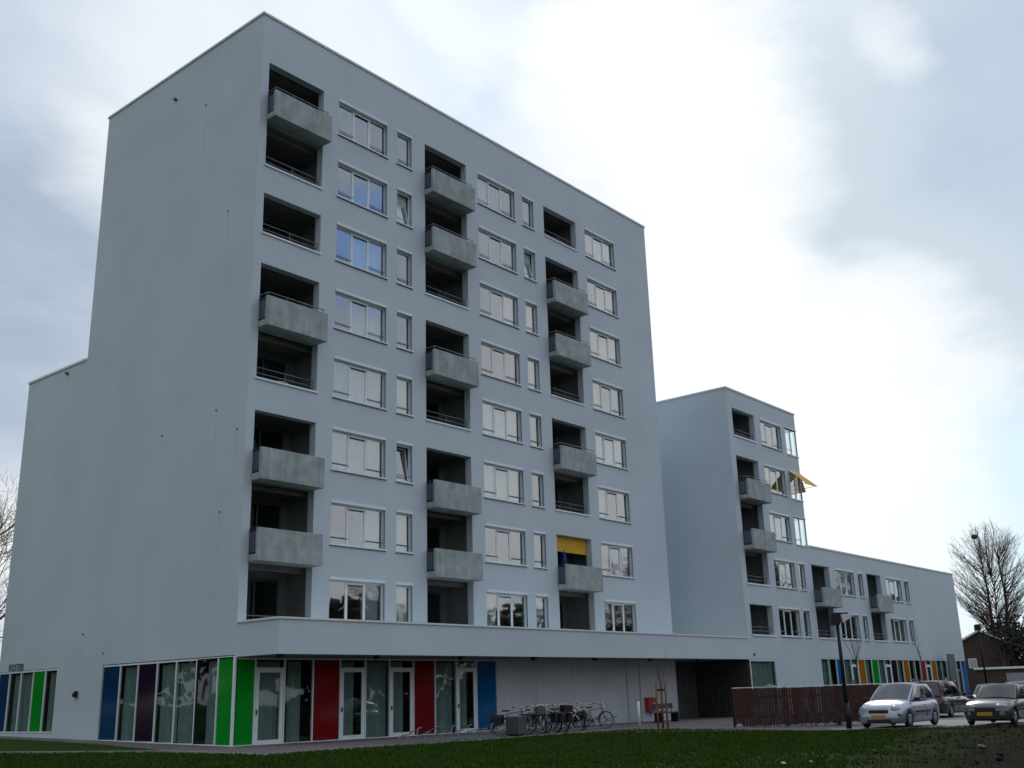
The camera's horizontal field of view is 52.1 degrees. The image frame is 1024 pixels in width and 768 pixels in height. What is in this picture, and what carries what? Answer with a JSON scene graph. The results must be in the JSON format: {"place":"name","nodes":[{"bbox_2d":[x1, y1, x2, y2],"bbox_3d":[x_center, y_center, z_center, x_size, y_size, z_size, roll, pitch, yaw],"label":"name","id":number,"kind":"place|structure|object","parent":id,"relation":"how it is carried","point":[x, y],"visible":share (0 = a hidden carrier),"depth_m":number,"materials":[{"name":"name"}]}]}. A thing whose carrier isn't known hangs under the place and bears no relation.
{"place":"outdoors","nodes":[
{"label":"outdoors","id":0,"kind":"place"},
{"bbox_2d":[0,736,46,739],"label":"side pavement","id":1,"kind":"structure","parent":0,"point":[15,738],"depth_m":42.15,"materials":[{"name":"concrete"}]},
{"bbox_2d":[29,715,964,752],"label":"pavement","id":2,"kind":"structure","parent":0,"point":[726,723],"depth_m":38.30,"materials":[{"name":"concrete"}]},
{"bbox_2d":[388,724,479,742],"bbox_3d":[-2.504,11.588,34.776,0.640,0.444,3.755,-15,-21,38],"label":"bicycle rack","id":3,"kind":"object","parent":2,"relation":"on","point":[449,737],"visible":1,"depth_m":34.61,"materials":[{"name":"metal"}]},
{"bbox_2d":[469,720,544,737],"bbox_3d":[-0.162,12.479,37.951,0.640,0.444,4.059,-14,-20,35],"label":"bicycle rack","id":4,"kind":"object","parent":2,"relation":"on","point":[495,734],"visible":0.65,"depth_m":37.25,"materials":[{"name":"metal"}]},
{"bbox_2d":[490,705,535,734],"bbox_3d":[0.027,12.371,38.488,1.790,1.091,0.654,-6,-13,15],"label":"bicycle","id":5,"kind":"object","parent":2,"relation":"on","point":[497,720],"visible":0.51,"depth_m":38.45,"materials":[{"name":"black metal"}]},
{"bbox_2d":[506,716,526,735],"bbox_3d":[0.147,12.253,37.523,0.540,0.670,0.620,-11,-19,28],"label":"litter bin","id":6,"kind":"object","parent":2,"relation":"on","point":[515,725],"visible":0.97,"depth_m":37.30,"materials":[{"name":"metal"}]},
{"bbox_2d":[518,704,547,733],"bbox_3d":[0.755,12.522,39.058,0.654,1.091,1.790,7,-18,-36],"label":"bicycle","id":7,"kind":"object","parent":2,"relation":"on","point":[538,710],"visible":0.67,"depth_m":38.70,"materials":[{"name":"metal"}]},
{"bbox_2d":[526,704,551,732],"bbox_3d":[1.056,12.744,39.823,0.654,1.091,1.790,10,-20,-26],"label":"bicycle","id":8,"kind":"object","parent":2,"relation":"on","point":[533,716],"visible":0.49,"depth_m":39.82,"materials":[{"name":"black metal"}]},
{"bbox_2d":[538,704,563,732],"bbox_3d":[1.411,12.908,40.399,0.654,1.091,1.790,13,-22,-32],"label":"bicycle","id":9,"kind":"object","parent":2,"relation":"on","point":[556,718],"visible":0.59,"depth_m":39.87,"materials":[{"name":"black metal"}]},
{"bbox_2d":[548,703,572,731],"bbox_3d":[1.831,13.061,40.946,0.654,1.091,1.790,10,-20,-24],"label":"bicycle","id":10,"kind":"object","parent":2,"relation":"on","point":[566,710],"visible":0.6,"depth_m":40.40,"materials":[{"name":"black metal"}]},
{"bbox_2d":[546,702,588,730],"bbox_3d":[2.159,13.248,41.593,1.790,1.091,0.654,-6,-12,13],"label":"bicycle","id":11,"kind":"object","parent":2,"relation":"on","point":[579,719],"visible":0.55,"depth_m":41.50,"materials":[{"name":"black metal"}]},
{"bbox_2d":[557,703,586,728],"bbox_3d":[2.340,13.432,42.224,0.654,1.091,1.790,8,-19,-39],"label":"bicycle","id":12,"kind":"object","parent":2,"relation":"on","point":[581,716],"visible":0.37,"depth_m":41.74,"materials":[{"name":"black metal"}]},
{"bbox_2d":[540,715,617,732],"bbox_3d":[2.694,13.586,41.901,0.640,0.444,5.699,-12,-19,31],"label":"bicycle rack","id":13,"kind":"object","parent":2,"relation":"on","point":[581,728],"visible":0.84,"depth_m":41.99,"materials":[{"name":"metal"}]},
{"bbox_2d":[575,702,613,727],"bbox_3d":[3.391,13.677,43.135,1.790,1.091,0.654,5,-15,-21],"label":"bicycle","id":14,"kind":"object","parent":2,"relation":"on","point":[598,717],"visible":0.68,"depth_m":43.18,"materials":[{"name":"black metal"}]},
{"bbox_2d":[637,700,640,725],"bbox_3d":[5.523,14.323,45.612,0.116,1.090,0.116,-15,-21,38],"label":"bollard","id":15,"kind":"object","parent":2,"relation":"on","point":[638,711],"visible":0.91,"depth_m":45.57,"materials":[{"name":"white paint"}]},
{"bbox_2d":[655,652,668,727],"bbox_3d":[5.909,12.114,41.602,0.525,3.002,0.594,-16,-22,40],"label":"young tree","id":16,"kind":"object","parent":2,"relation":"on","point":[661,690],"visible":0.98,"depth_m":41.41,"materials":[{"name":"brown plant"}]},
{"bbox_2d":[652,703,679,722],"bbox_3d":[7.503,15.966,50.875,0.440,0.860,2.200,-12,-20,32],"label":"bench","id":17,"kind":"object","parent":2,"relation":"on","point":[674,715],"visible":0.83,"depth_m":51.16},
{"bbox_2d":[745,703,854,727],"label":"hedge plants","id":18,"kind":"object","parent":2,"relation":"on","point":[815,719],"visible":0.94,"depth_m":41.42,"materials":[{"name":"plant"}]},
{"bbox_2d":[840,619,864,721],"bbox_3d":[15.248,12.467,46.145,0.927,4.583,1.174,-15,-21,38],"label":"young tree","id":19,"kind":"object","parent":2,"relation":"on","point":[856,658],"visible":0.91,"depth_m":46.12,"materials":[{"name":"brown plant"}]},
{"bbox_2d":[911,679,968,716],"bbox_3d":[20.583,15.142,50.531,2.208,1.727,4.455,-15,-21,37],"label":"parked car","id":20,"kind":"object","parent":2,"relation":"on","point":[950,698],"visible":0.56,"depth_m":49.27,"materials":[{"name":"black paint"}]},
{"bbox_2d":[0,694,1023,767],"bbox_3d":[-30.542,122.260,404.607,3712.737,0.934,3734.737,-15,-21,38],"label":"ground","id":21,"kind":"structure","parent":0,"point":[7,745],"depth_m":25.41,"materials":[{"name":"green plant"}]},
{"bbox_2d":[0,474,17,640],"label":"bare tree","id":22,"kind":"object","parent":21,"relation":"on","point":[4,544],"visible":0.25,"depth_m":55.03,"materials":[{"name":"brown plant"}]},
{"bbox_2d":[0,11,752,746],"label":"apartment tower","id":23,"kind":"structure","parent":21,"relation":"on","point":[406,485],"depth_m":44.00,"materials":[{"name":"paint"}]},
{"bbox_2d":[254,668,283,743],"bbox_3d":[-8.328,11.027,35.930,0.120,2.503,1.170,-15,-21,38],"label":"door","id":24,"kind":"structure","parent":23,"relation":"in","point":[259,670],"depth_m":36.00,"materials":[{"name":"white paint"}]},
{"bbox_2d":[340,668,364,738],"bbox_3d":[-5.890,11.794,38.728,0.120,2.519,1.170,-15,-21,38],"label":"door","id":25,"kind":"structure","parent":23,"relation":"in","point":[362,670],"depth_m":38.81,"materials":[{"name":"white paint"}]},
{"bbox_2d":[329,576,385,620],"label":"window","id":26,"kind":"structure","parent":23,"relation":"in","point":[349,598],"depth_m":41.01,"materials":[{"name":"white paint"}]},
{"bbox_2d":[329,499,386,551],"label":"window","id":27,"kind":"structure","parent":23,"relation":"in","point":[353,525],"depth_m":41.77,"materials":[{"name":"white paint"}]},
{"bbox_2d":[331,426,386,479],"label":"window","id":28,"kind":"structure","parent":23,"relation":"in","point":[353,452],"depth_m":41.81,"materials":[{"name":"white paint"}]},
{"bbox_2d":[332,355,387,410],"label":"window","id":29,"kind":"structure","parent":23,"relation":"in","point":[355,382],"depth_m":42.63,"materials":[{"name":"white paint"}]},
{"bbox_2d":[334,288,387,344],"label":"window","id":30,"kind":"structure","parent":23,"relation":"in","point":[356,315],"depth_m":43.73,"materials":[{"name":"white paint"}]},
{"bbox_2d":[335,222,387,279],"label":"window","id":31,"kind":"structure","parent":23,"relation":"in","point":[356,249],"depth_m":44.55,"materials":[{"name":"white paint"}]},
{"bbox_2d":[336,159,388,218],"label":"window","id":32,"kind":"structure","parent":23,"relation":"in","point":[356,186],"depth_m":45.92,"materials":[{"name":"white paint"}]},
{"bbox_2d":[338,99,388,158],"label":"window","id":33,"kind":"structure","parent":23,"relation":"in","point":[357,126],"depth_m":46.68,"materials":[{"name":"white paint"}]},
{"bbox_2d":[390,668,412,735],"bbox_3d":[-4.268,12.304,40.589,0.120,2.529,1.210,-15,-21,38],"label":"door","id":34,"kind":"structure","parent":23,"relation":"in","point":[410,670],"depth_m":40.72,"materials":[{"name":"white paint"}]},
{"bbox_2d":[395,509,413,554],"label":"window","id":35,"kind":"structure","parent":23,"relation":"in","point":[402,517],"depth_m":42.85,"materials":[{"name":"white paint"}]},
{"bbox_2d":[396,582,412,621],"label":"window","id":36,"kind":"structure","parent":23,"relation":"in","point":[402,588],"depth_m":42.07,"materials":[{"name":"white paint"}]},
{"bbox_2d":[396,129,413,171],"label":"window","id":37,"kind":"structure","parent":23,"relation":"in","point":[403,139],"depth_m":48.04,"materials":[{"name":"white paint"}]},
{"bbox_2d":[396,187,413,229],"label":"window","id":38,"kind":"structure","parent":23,"relation":"in","point":[403,196],"depth_m":46.96,"materials":[{"name":"white paint"}]},
{"bbox_2d":[396,246,413,289],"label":"window","id":39,"kind":"structure","parent":23,"relation":"in","point":[403,255],"depth_m":46.43,"materials":[{"name":"white paint"}]},
{"bbox_2d":[396,309,413,352],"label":"window","id":40,"kind":"structure","parent":23,"relation":"in","point":[403,335],"depth_m":45.57,"materials":[{"name":"white paint"}]},
{"bbox_2d":[396,373,413,417],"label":"window","id":41,"kind":"structure","parent":23,"relation":"in","point":[403,382],"depth_m":44.53,"materials":[{"name":"white paint"}]},
{"bbox_2d":[396,441,413,484],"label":"window","id":42,"kind":"structure","parent":23,"relation":"in","point":[403,448],"depth_m":43.90,"materials":[{"name":"white paint"}]},
{"bbox_2d":[457,668,476,731],"bbox_3d":[-1.865,13.060,43.346,0.120,2.545,1.160,-15,-21,38],"label":"door","id":43,"kind":"structure","parent":23,"relation":"in","point":[473,670],"depth_m":43.46,"materials":[{"name":"white paint"}]},
{"bbox_2d":[477,171,516,221],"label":"window","id":44,"kind":"structure","parent":23,"relation":"in","point":[493,195],"depth_m":52.88,"materials":[{"name":"white paint"}]},
{"bbox_2d":[478,225,518,274],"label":"window","id":45,"kind":"structure","parent":23,"relation":"in","point":[496,249],"depth_m":52.53,"materials":[{"name":"white paint"}]},
{"bbox_2d":[480,281,519,329],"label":"window","id":46,"kind":"structure","parent":23,"relation":"in","point":[497,304],"depth_m":51.51,"materials":[{"name":"white paint"}]},
{"bbox_2d":[481,339,521,386],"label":"window","id":47,"kind":"structure","parent":23,"relation":"in","point":[499,362],"depth_m":50.98,"materials":[{"name":"white paint"}]},
{"bbox_2d":[482,398,523,444],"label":"window","id":48,"kind":"structure","parent":23,"relation":"in","point":[500,421],"depth_m":49.22,"materials":[{"name":"white paint"}]},
{"bbox_2d":[483,460,525,504],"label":"window","id":49,"kind":"structure","parent":23,"relation":"in","point":[502,482],"depth_m":48.39,"materials":[{"name":"white paint"}]},
{"bbox_2d":[485,523,527,566],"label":"window","id":50,"kind":"structure","parent":23,"relation":"in","point":[503,544],"depth_m":48.61,"materials":[{"name":"white paint"}]},
{"bbox_2d":[486,589,527,626],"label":"window","id":51,"kind":"structure","parent":23,"relation":"in","point":[504,608],"depth_m":47.54,"materials":[{"name":"white paint"}]},
{"bbox_2d":[522,195,535,230],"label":"window","id":52,"kind":"structure","parent":23,"relation":"in","point":[526,202],"depth_m":54.53,"materials":[{"name":"white paint"}]},
{"bbox_2d":[524,246,537,282],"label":"window","id":53,"kind":"structure","parent":23,"relation":"in","point":[528,253],"depth_m":53.54,"materials":[{"name":"white paint"}]},
{"bbox_2d":[525,299,539,336],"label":"window","id":54,"kind":"structure","parent":23,"relation":"in","point":[530,306],"depth_m":52.74,"materials":[{"name":"white paint"}]},
{"bbox_2d":[527,355,541,392],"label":"window","id":55,"kind":"structure","parent":23,"relation":"in","point":[532,361],"depth_m":51.89,"materials":[{"name":"white paint"}]},
{"bbox_2d":[529,411,543,449],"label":"window","id":56,"kind":"structure","parent":23,"relation":"in","point":[534,417],"depth_m":51.25,"materials":[{"name":"white paint"}]},
{"bbox_2d":[531,470,545,508],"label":"window","id":57,"kind":"structure","parent":23,"relation":"in","point":[536,476],"depth_m":50.43,"materials":[{"name":"white paint"}]},
{"bbox_2d":[533,531,548,569],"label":"window","id":58,"kind":"structure","parent":23,"relation":"in","point":[538,535],"depth_m":49.61,"materials":[{"name":"white paint"}]},
{"bbox_2d":[536,593,548,627],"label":"window","id":59,"kind":"structure","parent":23,"relation":"in","point":[540,598],"depth_m":48.65,"materials":[{"name":"white paint"}]},
{"bbox_2d":[562,549,566,583],"bbox_3d":[2.552,8.842,50.519,0.395,1.750,0.395,-11,-19,28],"label":"parasol","id":60,"kind":"object","parent":23,"relation":"on","point":[564,561],"visible":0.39,"depth_m":50.57,"materials":[{"name":"fabric"}]},
{"bbox_2d":[584,227,616,270],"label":"window","id":61,"kind":"structure","parent":23,"relation":"in","point":[598,248],"depth_m":59.09,"materials":[{"name":"white paint"}]},
{"bbox_2d":[587,276,618,318],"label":"window","id":62,"kind":"structure","parent":23,"relation":"in","point":[600,295],"depth_m":58.44,"materials":[{"name":"white paint"}]},
{"bbox_2d":[589,325,621,367],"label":"window","id":63,"kind":"structure","parent":23,"relation":"in","point":[603,344],"depth_m":57.45,"materials":[{"name":"white paint"}]},
{"bbox_2d":[592,378,625,418],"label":"window","id":64,"kind":"structure","parent":23,"relation":"in","point":[606,396],"depth_m":57.15,"materials":[{"name":"white paint"}]},
{"bbox_2d":[595,430,628,470],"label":"window","id":65,"kind":"structure","parent":23,"relation":"in","point":[609,448],"depth_m":55.81,"materials":[{"name":"white paint"}]},
{"bbox_2d":[598,485,631,523],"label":"window","id":66,"kind":"structure","parent":23,"relation":"in","point":[612,501],"depth_m":55.58,"materials":[{"name":"white paint"}]},
{"bbox_2d":[601,541,635,578],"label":"window","id":67,"kind":"structure","parent":23,"relation":"in","point":[616,562],"depth_m":54.86,"materials":[{"name":"white paint"}]},
{"bbox_2d":[604,599,636,631],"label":"window","id":68,"kind":"structure","parent":23,"relation":"in","point":[619,615],"depth_m":54.37,"materials":[{"name":"white paint"}]},
{"bbox_2d":[644,697,655,715],"bbox_3d":[7.067,16.386,53.087,0.270,0.970,0.800,-15,-21,38],"label":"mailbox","id":69,"kind":"object","parent":23,"relation":"attached to","point":[649,701],"visible":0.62,"depth_m":52.92,"materials":[{"name":"red metal"}]},
{"bbox_2d":[0,723,1023,755],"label":"kerb","id":70,"kind":"structure","parent":21,"relation":"on","point":[157,751],"depth_m":32.98,"materials":[{"name":"concrete"}]},
{"bbox_2d":[731,683,884,727],"bbox_3d":[11.992,12.962,42.085,6.676,1.639,0.411,1,-17,-11],"label":"slatted fence","id":71,"kind":"object","parent":21,"relation":"on","point":[857,693],"visible":0.81,"depth_m":41.97,"materials":[{"name":"wood"}]},
{"bbox_2d":[656,386,969,715],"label":"apartment block","id":72,"kind":"structure","parent":21,"relation":"on","point":[741,562],"depth_m":63.51,"materials":[{"name":"paint"}]},
{"bbox_2d":[760,418,783,451],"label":"window","id":73,"kind":"structure","parent":72,"relation":"in","point":[769,438],"depth_m":66.65,"materials":[{"name":"white paint"}]},
{"bbox_2d":[764,463,788,496],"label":"window","id":74,"kind":"structure","parent":72,"relation":"in","point":[773,475],"depth_m":65.77,"materials":[{"name":"white paint"}]},
{"bbox_2d":[769,511,792,543],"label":"window","id":75,"kind":"structure","parent":72,"relation":"in","point":[778,525],"depth_m":64.33,"materials":[{"name":"white paint"}]},
{"bbox_2d":[773,558,797,589],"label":"window","id":76,"kind":"structure","parent":72,"relation":"in","point":[783,576],"depth_m":64.25,"materials":[{"name":"white paint"}]},
{"bbox_2d":[778,606,802,637],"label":"window","id":77,"kind":"structure","parent":72,"relation":"in","point":[787,615],"depth_m":63.46,"materials":[{"name":"white paint"}]},
{"bbox_2d":[784,426,798,457],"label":"corner window","id":78,"kind":"structure","parent":72,"relation":"in","point":[786,431],"depth_m":67.70,"materials":[{"name":"white paint"}]},
{"bbox_2d":[789,470,803,501],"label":"corner window","id":79,"kind":"structure","parent":72,"relation":"in","point":[790,474],"depth_m":66.83,"materials":[{"name":"white paint"}]},
{"bbox_2d":[794,516,808,547],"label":"corner window","id":80,"kind":"structure","parent":72,"relation":"in","point":[797,518],"depth_m":66.03,"materials":[{"name":"white paint"}]},
{"bbox_2d":[798,562,807,590],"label":"window","id":81,"kind":"structure","parent":72,"relation":"in","point":[800,564],"depth_m":65.20,"materials":[{"name":"white paint"}]},
{"bbox_2d":[803,609,812,638],"bbox_3d":[17.473,14.805,64.469,1.670,1.750,0.933,-15,-21,38],"label":"window","id":82,"kind":"structure","parent":72,"relation":"in","point":[804,610],"depth_m":64.38,"materials":[{"name":"white paint"}]},
{"bbox_2d":[835,568,856,597],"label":"window","id":83,"kind":"structure","parent":72,"relation":"in","point":[843,581],"depth_m":70.78,"materials":[{"name":"white paint"}]},
{"bbox_2d":[840,612,862,640],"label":"window","id":84,"kind":"structure","parent":72,"relation":"in","point":[846,627],"depth_m":70.10,"materials":[{"name":"white paint"}]},
{"bbox_2d":[857,572,865,598],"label":"window","id":85,"kind":"structure","parent":72,"relation":"in","point":[858,573],"depth_m":71.91,"materials":[{"name":"white paint"}]},
{"bbox_2d":[862,614,870,640],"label":"window","id":86,"kind":"structure","parent":72,"relation":"in","point":[864,621],"depth_m":71.13,"materials":[{"name":"white paint"}]},
{"bbox_2d":[885,577,904,602],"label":"window","id":87,"kind":"structure","parent":72,"relation":"in","point":[891,583],"depth_m":76.58,"materials":[{"name":"white paint"}]},
{"bbox_2d":[890,617,909,642],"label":"window","id":88,"kind":"structure","parent":72,"relation":"in","point":[897,625],"depth_m":75.69,"materials":[{"name":"white paint"}]},
{"bbox_2d":[903,580,911,603],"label":"window","id":89,"kind":"structure","parent":72,"relation":"in","point":[905,581],"depth_m":78.30,"materials":[{"name":"white paint"}]},
{"bbox_2d":[909,619,916,642],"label":"window","id":90,"kind":"structure","parent":72,"relation":"in","point":[910,620],"depth_m":77.52,"materials":[{"name":"white paint"}]},
{"bbox_2d":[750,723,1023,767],"bbox_3d":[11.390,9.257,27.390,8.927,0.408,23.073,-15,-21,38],"label":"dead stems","id":91,"kind":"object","parent":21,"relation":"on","point":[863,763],"visible":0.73,"depth_m":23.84,"materials":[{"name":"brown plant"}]},
{"bbox_2d":[900,612,923,679],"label":"young tree","id":92,"kind":"object","parent":21,"relation":"on","point":[917,649],"visible":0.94,"depth_m":65.27,"materials":[{"name":"brown plant"}]},
{"bbox_2d":[805,725,1023,767],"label":"earth clods","id":93,"kind":"object","parent":21,"relation":"on","point":[978,760],"visible":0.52,"depth_m":23.76,"materials":[{"name":"brown soil"}]},
{"bbox_2d":[946,654,958,689],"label":"sign totem","id":94,"kind":"object","parent":21,"relation":"on","point":[952,667],"visible":0.7,"depth_m":79.41,"materials":[{"name":"grey metal"}]},
{"bbox_2d":[974,624,987,683],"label":"street lamp","id":95,"kind":"object","parent":21,"relation":"on","point":[978,627],"visible":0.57,"depth_m":81.92,"materials":[{"name":"black metal"}]},
{"bbox_2d":[947,517,1023,666],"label":"bare tree","id":96,"kind":"object","parent":21,"relation":"on","point":[988,614],"visible":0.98,"depth_m":133.80,"materials":[{"name":"brown plant"}]},
{"bbox_2d":[962,629,1017,693],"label":"brick house","id":97,"kind":"structure","parent":21,"relation":"on","point":[972,651],"depth_m":133.32,"materials":[{"name":"brick"}]},
{"bbox_2d":[968,658,977,667],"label":"window","id":98,"kind":"structure","parent":97,"relation":"in","point":[972,662],"depth_m":133.42,"materials":[{"name":"white paint"}]},
{"bbox_2d":[974,666,1023,684],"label":"garage row","id":99,"kind":"object","parent":21,"relation":"on","point":[1002,674],"visible":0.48,"depth_m":117.32,"materials":[{"name":"brick"}]},
{"bbox_2d":[979,673,1002,683],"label":"garage door","id":100,"kind":"structure","parent":99,"relation":"in","point":[992,677],"depth_m":117.63,"materials":[{"name":"metal"}]},
{"bbox_2d":[1006,672,1023,681],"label":"garage door","id":101,"kind":"structure","parent":99,"relation":"in","point":[1015,677],"depth_m":116.63,"materials":[{"name":"white metal"}]},
{"bbox_2d":[982,615,1023,665],"bbox_3d":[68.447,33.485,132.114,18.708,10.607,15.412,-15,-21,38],"label":"evergreen tree","id":102,"kind":"object","parent":21,"relation":"on","point":[1018,638],"visible":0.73,"depth_m":130.87,"materials":[{"name":"green plant"}]},
{"bbox_2d":[0,0,1023,657],"label":"sky","id":103,"kind":"structure","parent":0,"point":[827,196],"materials":[{"name":"white"}]},
{"bbox_2d":[827,712,1023,729],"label":"road","id":104,"kind":"structure","parent":0,"point":[956,721],"depth_m":40.57,"materials":[{"name":"grey asphalt"}]},
{"bbox_2d":[828,612,851,728],"bbox_3d":[12.415,10.627,38.962,0.760,4.160,0.520,-1,-17,-2],"label":"street lamp","id":105,"kind":"object","parent":104,"relation":"on","point":[836,619],"visible":1,"depth_m":39.07,"materials":[{"name":"black metal"}]},
{"bbox_2d":[858,682,939,727],"bbox_3d":[14.427,11.951,39.056,2.168,1.568,3.922,-16,-22,40],"label":"parked car","id":106,"kind":"object","parent":104,"relation":"on","point":[908,704],"visible":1,"depth_m":38.27,"materials":[{"name":"silver metal"}]},
{"bbox_2d":[967,683,998,700],"bbox_3d":[25.606,16.733,55.883,2.068,1.458,4.315,-15,-21,37],"label":"parked car","id":107,"kind":"object","parent":104,"relation":"on","point":[976,690],"visible":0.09,"depth_m":56.01,"materials":[{"name":"grey paint"}]},
{"bbox_2d":[964,683,1023,724],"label":"parked car","id":108,"kind":"object","parent":104,"relation":"on","point":[1001,702],"visible":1,"depth_m":37.80,"materials":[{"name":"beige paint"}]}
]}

